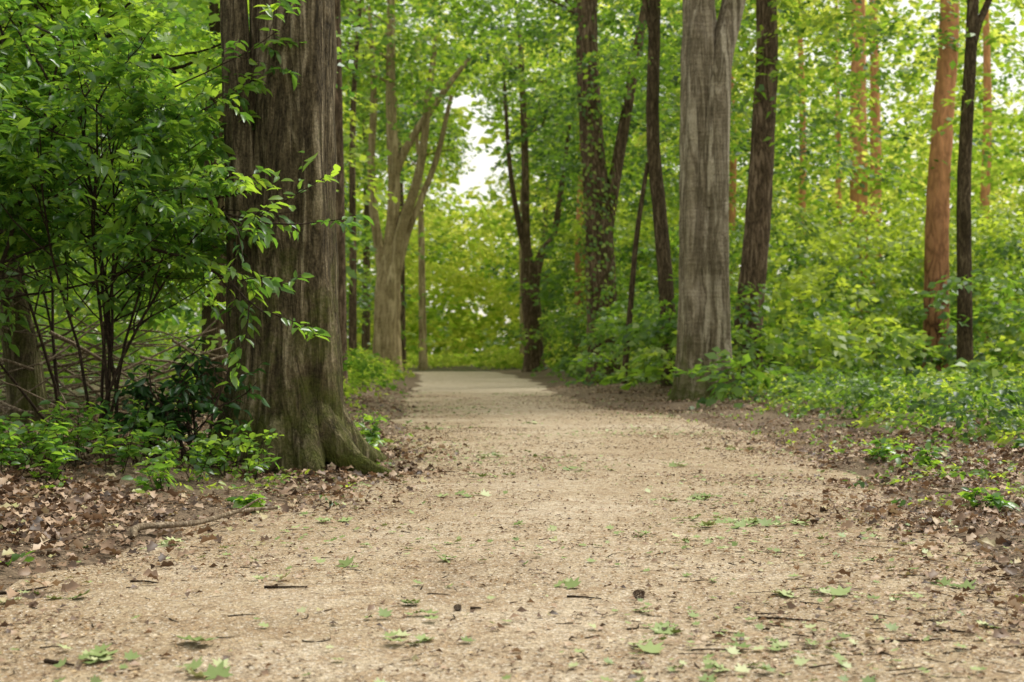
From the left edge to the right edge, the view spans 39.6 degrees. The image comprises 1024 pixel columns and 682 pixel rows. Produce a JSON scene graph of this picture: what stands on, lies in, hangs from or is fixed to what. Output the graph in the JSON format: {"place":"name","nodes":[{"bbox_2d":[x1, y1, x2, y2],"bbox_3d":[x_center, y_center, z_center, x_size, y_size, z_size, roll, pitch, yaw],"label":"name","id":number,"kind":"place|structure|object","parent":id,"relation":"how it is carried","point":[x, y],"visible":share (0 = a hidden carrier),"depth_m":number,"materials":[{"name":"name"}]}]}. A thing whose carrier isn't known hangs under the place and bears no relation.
{"place":"outdoors","nodes":[
{"label":"outdoors","id":0,"kind":"place"},
{"bbox_2d":[0,371,1023,681],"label":"sandy path","id":1,"kind":"structure","parent":0,"point":[256,603],"depth_m":4.93,"materials":[{"name":"beige sand"}]},
{"bbox_2d":[129,498,286,537],"bbox_3d":[-1.419,0.799,6.539,0.166,0.082,1.138,0,0,26],"label":"fallen branch","id":2,"kind":"object","parent":1,"relation":"on","point":[134,529],"visible":1,"depth_m":6.42,"materials":[{"name":"brown wood"}]},
{"bbox_2d":[225,492,271,511],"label":"bramble seedling","id":3,"kind":"object","parent":1,"relation":"on","point":[239,502],"visible":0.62,"depth_m":7.27,"materials":[{"name":"green plant"}]},
{"bbox_2d":[453,604,461,610],"bbox_3d":[-0.168,0.822,4.383,0.027,0.025,0.025,0,0,0],"label":"pine cone","id":4,"kind":"object","parent":1,"relation":"on","point":[457,607],"visible":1,"depth_m":4.38,"materials":[{"name":"brown plant"}]},
{"bbox_2d":[0,423,1023,681],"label":"path debris","id":5,"kind":"object","parent":1,"relation":"on","point":[986,637],"visible":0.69,"depth_m":5.28,"materials":[{"name":"brown plant"}]},
{"bbox_2d":[632,589,645,599],"bbox_3d":[0.412,0.824,4.616,0.043,0.040,0.040,0,0,0],"label":"pine cone","id":6,"kind":"object","parent":1,"relation":"on","point":[639,593],"visible":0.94,"depth_m":4.61,"materials":[{"name":"brown plant"}]},
{"bbox_2d":[0,354,1023,643],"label":"forest ground","id":7,"kind":"structure","parent":0,"point":[409,381],"depth_m":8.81,"materials":[{"name":"brown plant"}]},
{"bbox_2d":[0,411,32,452],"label":"bramble seedling","id":8,"kind":"object","parent":7,"relation":"on","point":[24,414],"visible":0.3,"depth_m":8.28,"materials":[{"name":"green plant"}]},
{"bbox_2d":[0,229,50,426],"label":"leaning tree","id":9,"kind":"object","parent":7,"relation":"on","point":[29,354],"visible":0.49,"depth_m":11.09,"materials":[{"name":"brown plant"}]},
{"bbox_2d":[0,419,72,473],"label":"bramble seedling","id":10,"kind":"object","parent":7,"relation":"on","point":[12,441],"visible":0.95,"depth_m":7.67,"materials":[{"name":"green plant"}]},
{"bbox_2d":[3,419,69,468],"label":"bramble seedling","id":11,"kind":"object","parent":7,"relation":"on","point":[25,438],"visible":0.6,"depth_m":8.00,"materials":[{"name":"green plant"}]},
{"bbox_2d":[17,436,79,482],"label":"bramble seedling","id":12,"kind":"object","parent":7,"relation":"on","point":[64,455],"visible":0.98,"depth_m":7.62,"materials":[{"name":"green plant"}]},
{"bbox_2d":[34,400,108,468],"bbox_3d":[-2.549,0.561,8.285,0.456,0.434,0.374,0,0,0],"label":"bramble seedling","id":13,"kind":"object","parent":7,"relation":"on","point":[80,433],"visible":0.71,"depth_m":8.27,"materials":[{"name":"green plant"}]},
{"bbox_2d":[0,35,198,425],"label":"cherry shrub","id":14,"kind":"object","parent":7,"relation":"on","point":[23,322],"visible":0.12,"depth_m":10.67,"materials":[{"name":"green plant"}]},
{"bbox_2d":[40,396,159,461],"bbox_3d":[-2.479,0.539,8.614,0.589,0.442,0.532,0,0,26],"label":"bramble seedling","id":15,"kind":"object","parent":7,"relation":"on","point":[108,426],"visible":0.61,"depth_m":8.61,"materials":[{"name":"green plant"}]},
{"bbox_2d":[0,0,221,218],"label":"tree leaves","id":16,"kind":"object","parent":7,"relation":"on","point":[49,8],"visible":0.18,"depth_m":10.81,"materials":[{"name":"green plant"}]},
{"bbox_2d":[0,0,225,356],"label":"cherry shrub","id":17,"kind":"object","parent":7,"relation":"on","point":[10,88],"visible":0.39,"depth_m":9.35,"materials":[{"name":"green plant"}]},
{"bbox_2d":[0,282,227,432],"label":"dead brushwood","id":18,"kind":"object","parent":7,"relation":"on","point":[86,352],"visible":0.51,"depth_m":11.98,"materials":[{"name":"brown wood"}]},
{"bbox_2d":[76,426,152,473],"bbox_3d":[-2.297,0.636,8.187,0.446,0.305,0.341,0,-1,-43],"label":"bramble seedling","id":19,"kind":"object","parent":7,"relation":"on","point":[134,450],"visible":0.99,"depth_m":8.18,"materials":[{"name":"green plant"}]},
{"bbox_2d":[93,372,191,446],"bbox_3d":[-2.408,0.483,9.316,0.660,0.554,0.462,0,0,0],"label":"holly bush","id":20,"kind":"object","parent":7,"relation":"on","point":[143,390],"visible":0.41,"depth_m":9.25,"materials":[{"name":"green plant"}]},
{"bbox_2d":[106,407,184,464],"bbox_3d":[-2.229,0.597,8.741,0.590,0.392,0.365,0,-1,28],"label":"bramble seedling","id":21,"kind":"object","parent":7,"relation":"on","point":[159,431],"visible":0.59,"depth_m":8.73,"materials":[{"name":"green plant"}]},
{"bbox_2d":[121,446,177,490],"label":"bramble seedling","id":22,"kind":"object","parent":7,"relation":"on","point":[159,465],"visible":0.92,"depth_m":7.83,"materials":[{"name":"green plant"}]},
{"bbox_2d":[0,0,361,401],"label":"thicket","id":23,"kind":"object","parent":7,"relation":"on","point":[192,18],"visible":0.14,"depth_m":15.79,"materials":[{"name":"green plant"}]},
{"bbox_2d":[0,0,373,444],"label":"cherry shrub","id":24,"kind":"object","parent":7,"relation":"on","point":[148,147],"visible":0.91,"depth_m":9.05,"materials":[{"name":"green plant"}]},
{"bbox_2d":[155,429,225,482],"bbox_3d":[-1.877,0.694,8.390,0.424,0.336,0.372,0,0,0],"label":"bramble seedling","id":25,"kind":"object","parent":7,"relation":"on","point":[197,449],"visible":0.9,"depth_m":8.31,"materials":[{"name":"green plant"}]},
{"bbox_2d":[121,334,269,467],"bbox_3d":[-2.047,0.399,9.130,0.935,0.890,0.721,0,-1,40],"label":"holly bush","id":26,"kind":"object","parent":7,"relation":"on","point":[189,395],"visible":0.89,"depth_m":9.13,"materials":[{"name":"green plant"}]},
{"bbox_2d":[199,2,227,412],"bbox_3d":[-3.037,-4.579,15.469,4.286,11.003,5.039,0,0,0],"label":"oak tree","id":27,"kind":"object","parent":7,"relation":"on","point":[219,325],"visible":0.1,"depth_m":15.34,"materials":[{"name":"brown plant"}]},
{"bbox_2d":[185,418,244,467],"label":"bramble seedling","id":28,"kind":"object","parent":7,"relation":"on","point":[234,431],"visible":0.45,"depth_m":8.93,"materials":[{"name":"green plant"}]},
{"bbox_2d":[196,420,257,476],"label":"bramble seedling","id":29,"kind":"object","parent":7,"relation":"on","point":[223,465],"visible":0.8,"depth_m":8.80,"materials":[{"name":"green plant"}]},
{"bbox_2d":[0,0,460,380],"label":"tree foliage","id":30,"kind":"object","parent":7,"relation":"on","point":[366,234],"visible":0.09,"depth_m":49.66,"materials":[{"name":"green plant"}]},
{"bbox_2d":[207,0,669,150],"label":"overhanging foliage","id":31,"kind":"object","parent":30,"relation":"attached to","point":[422,82],"visible":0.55,"depth_m":44.74,"materials":[{"name":"green plant"}]},
{"bbox_2d":[232,428,283,480],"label":"bramble seedling","id":32,"kind":"object","parent":7,"relation":"on","point":[248,443],"visible":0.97,"depth_m":8.75,"materials":[{"name":"green plant"}]},
{"bbox_2d":[161,348,415,407],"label":"verge plants","id":33,"kind":"object","parent":7,"relation":"on","point":[361,375],"visible":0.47,"depth_m":22.96,"materials":[{"name":"green plant"}]},
{"bbox_2d":[187,0,403,477],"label":"oak tree","id":34,"kind":"object","parent":7,"relation":"on","point":[299,383],"visible":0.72,"depth_m":9.41,"materials":[{"name":"brown plant"}]},
{"bbox_2d":[335,0,349,394],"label":"young oak tree","id":35,"kind":"object","parent":7,"relation":"on","point":[340,213],"visible":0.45,"depth_m":23.93,"materials":[{"name":"brown plant"}]},
{"bbox_2d":[341,0,371,370],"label":"young oak tree","id":36,"kind":"object","parent":7,"relation":"on","point":[352,338],"visible":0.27,"depth_m":39.96,"materials":[{"name":"brown plant"}]},
{"bbox_2d":[355,414,386,446],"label":"bramble seedling","id":37,"kind":"object","parent":7,"relation":"on","point":[365,431],"visible":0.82,"depth_m":11.91,"materials":[{"name":"green plant"}]},
{"bbox_2d":[365,436,380,451],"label":"bramble seedling","id":38,"kind":"object","parent":7,"relation":"on","point":[368,439],"visible":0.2,"depth_m":10.81,"materials":[{"name":"green plant"}]},
{"bbox_2d":[343,77,423,362],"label":"young oak tree","id":39,"kind":"object","parent":7,"relation":"on","point":[365,336],"visible":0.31,"depth_m":65.87,"materials":[{"name":"brown plant"}]},
{"bbox_2d":[343,31,451,369],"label":"young oak tree","id":40,"kind":"object","parent":7,"relation":"on","point":[423,362],"visible":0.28,"depth_m":59.90,"materials":[{"name":"green plant"}]},
{"bbox_2d":[341,0,475,374],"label":"maple tree","id":41,"kind":"object","parent":7,"relation":"on","point":[391,250],"visible":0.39,"depth_m":45.88,"materials":[{"name":"beige plant"}]},
{"bbox_2d":[342,47,482,366],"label":"young oak tree","id":42,"kind":"object","parent":7,"relation":"on","point":[402,316],"visible":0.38,"depth_m":61.85,"materials":[{"name":"green plant"}]},
{"bbox_2d":[347,344,567,368],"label":"grass bank","id":43,"kind":"structure","parent":7,"relation":"on","point":[512,357],"depth_m":63.47,"materials":[{"name":"green plant"}]},
{"bbox_2d":[345,187,573,359],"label":"tunnel end foliage","id":44,"kind":"object","parent":7,"relation":"on","point":[453,273],"visible":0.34,"depth_m":77.88,"materials":[{"name":"green plant"}]},
{"bbox_2d":[0,388,1023,681],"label":"scattered dry leaf bits","id":45,"kind":"object","parent":7,"relation":"on","point":[752,574],"visible":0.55,"depth_m":5.88,"materials":[{"name":"brown plant"}]},
{"bbox_2d":[0,390,1023,681],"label":"fallen green leaves","id":46,"kind":"object","parent":7,"relation":"on","point":[102,652],"visible":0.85,"depth_m":4.68,"materials":[{"name":"green plant"}]},
{"bbox_2d":[0,395,1023,603],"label":"seedlings","id":47,"kind":"object","parent":7,"relation":"on","point":[954,468],"visible":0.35,"depth_m":8.60,"materials":[{"name":"green plant"}]},
{"bbox_2d":[0,416,1023,679],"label":"path twigs","id":48,"kind":"object","parent":7,"relation":"on","point":[46,660],"visible":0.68,"depth_m":4.24,"materials":[{"name":"brown wood"}]},
{"bbox_2d":[23,0,1023,363],"bbox_3d":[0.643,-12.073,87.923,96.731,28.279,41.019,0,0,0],"label":"distant tree foliage","id":49,"kind":"object","parent":7,"relation":"on","point":[997,178],"visible":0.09,"depth_m":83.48,"materials":[{"name":"green plant"}]},
{"bbox_2d":[476,80,576,366],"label":"young oak tree","id":50,"kind":"object","parent":7,"relation":"on","point":[520,250],"visible":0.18,"depth_m":65.94,"materials":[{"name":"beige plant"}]},
{"bbox_2d":[475,7,578,371],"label":"forked tree","id":51,"kind":"object","parent":7,"relation":"on","point":[532,314],"visible":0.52,"depth_m":53.91,"materials":[{"name":"brown plant"}]},
{"bbox_2d":[479,118,576,363],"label":"young oak tree","id":52,"kind":"object","parent":7,"relation":"on","point":[518,189],"visible":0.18,"depth_m":75.97,"materials":[{"name":"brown plant"}]},
{"bbox_2d":[511,0,648,382],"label":"ivy clad tree","id":53,"kind":"object","parent":7,"relation":"on","point":[587,11],"visible":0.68,"depth_m":33.82,"materials":[{"name":"plant"}]},
{"bbox_2d":[569,0,625,380],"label":"ivy","id":54,"kind":"object","parent":53,"relation":"on","point":[603,189],"visible":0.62,"depth_m":33.71,"materials":[{"name":"green plant"}]},
{"bbox_2d":[574,20,585,369],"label":"scots pine tree","id":55,"kind":"object","parent":7,"relation":"on","point":[577,257],"visible":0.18,"depth_m":49.87,"materials":[{"name":"brown plant"}]},
{"bbox_2d":[472,0,796,355],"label":"tree foliage","id":56,"kind":"object","parent":7,"relation":"on","point":[557,283],"visible":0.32,"depth_m":52.06,"materials":[{"name":"green plant"}]},
{"bbox_2d":[530,274,776,386],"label":"roadside shrubs","id":57,"kind":"object","parent":7,"relation":"on","point":[605,314],"visible":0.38,"depth_m":30.62,"materials":[{"name":"green plant"}]},
{"bbox_2d":[621,0,753,388],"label":"slender tree","id":58,"kind":"object","parent":7,"relation":"on","point":[653,164],"visible":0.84,"depth_m":26.93,"materials":[{"name":"brown plant"}]},
{"bbox_2d":[668,0,745,401],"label":"beech tree","id":59,"kind":"object","parent":7,"relation":"on","point":[709,41],"visible":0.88,"depth_m":21.49,"materials":[{"name":"grey plant"}]},
{"bbox_2d":[729,67,736,292],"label":"scots pine tree","id":60,"kind":"object","parent":7,"relation":"on","point":[732,215],"visible":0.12,"depth_m":51.95,"materials":[{"name":"brown plant"}]},
{"bbox_2d":[734,0,777,389],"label":"oak tree","id":61,"kind":"object","parent":7,"relation":"on","point":[754,257],"visible":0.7,"depth_m":25.84,"materials":[{"name":"brown plant"}]},
{"bbox_2d":[556,192,1023,409],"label":"undergrowth shrubs","id":62,"kind":"object","parent":7,"relation":"on","point":[826,337],"visible":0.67,"depth_m":30.51,"materials":[{"name":"green plant"}]},
{"bbox_2d":[749,1,841,316],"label":"scots pine tree","id":63,"kind":"object","parent":7,"relation":"on","point":[837,136],"visible":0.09,"depth_m":57.96,"materials":[{"name":"brown plant"}]},
{"bbox_2d":[797,0,805,366],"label":"scots pine tree","id":64,"kind":"object","parent":7,"relation":"on","point":[803,203],"visible":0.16,"depth_m":51.96,"materials":[{"name":"brown plant"}]},
{"bbox_2d":[603,0,1023,306],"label":"tree foliage","id":65,"kind":"object","parent":7,"relation":"on","point":[977,128],"visible":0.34,"depth_m":50.40,"materials":[{"name":"green plant"}]},
{"bbox_2d":[655,366,1023,448],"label":"verge plants","id":66,"kind":"object","parent":7,"relation":"on","point":[941,392],"visible":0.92,"depth_m":14.30,"materials":[{"name":"green plant"}]},
{"bbox_2d":[849,0,868,371],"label":"scots pine tree","id":67,"kind":"object","parent":7,"relation":"on","point":[855,196],"visible":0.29,"depth_m":43.85,"materials":[{"name":"brown plant"}]},
{"bbox_2d":[869,0,882,366],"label":"scots pine tree","id":68,"kind":"object","parent":7,"relation":"on","point":[876,95],"visible":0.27,"depth_m":49.91,"materials":[{"name":"brown plant"}]},
{"bbox_2d":[863,436,896,461],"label":"bramble seedling","id":69,"kind":"object","parent":7,"relation":"on","point":[882,451],"visible":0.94,"depth_m":9.86,"materials":[{"name":"green plant"}]},
{"bbox_2d":[889,442,949,469],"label":"bramble seedling","id":70,"kind":"object","parent":7,"relation":"on","point":[925,460],"visible":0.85,"depth_m":9.19,"materials":[{"name":"green plant"}]},
{"bbox_2d":[918,0,958,388],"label":"scots pine tree","id":71,"kind":"object","parent":7,"relation":"on","point":[936,248],"visible":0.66,"depth_m":29.83,"materials":[{"name":"brown plant"}]},
{"bbox_2d":[956,0,991,373],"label":"dark barked tree","id":72,"kind":"object","parent":7,"relation":"on","point":[975,18],"visible":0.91,"depth_m":25.93,"materials":[{"name":"brown plant"}]},
{"bbox_2d":[977,3,991,351],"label":"scots pine tree","id":73,"kind":"object","parent":7,"relation":"on","point":[984,192],"visible":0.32,"depth_m":49.96,"materials":[{"name":"brown plant"}]},
{"bbox_2d":[957,487,1020,511],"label":"bramble seedling","id":74,"kind":"object","parent":7,"relation":"on","point":[997,500],"visible":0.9,"depth_m":7.24,"materials":[{"name":"green plant"}]},
{"bbox_2d":[12,0,1023,353],"label":"sky","id":75,"kind":"structure","parent":0,"point":[483,162],"materials":[{"name":"white"}]},
{"bbox_2d":[498,0,1023,227],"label":"tree foliage","id":76,"kind":"object","parent":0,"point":[869,31],"visible":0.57,"depth_m":30.46,"materials":[{"name":"green plant"}]}
]}

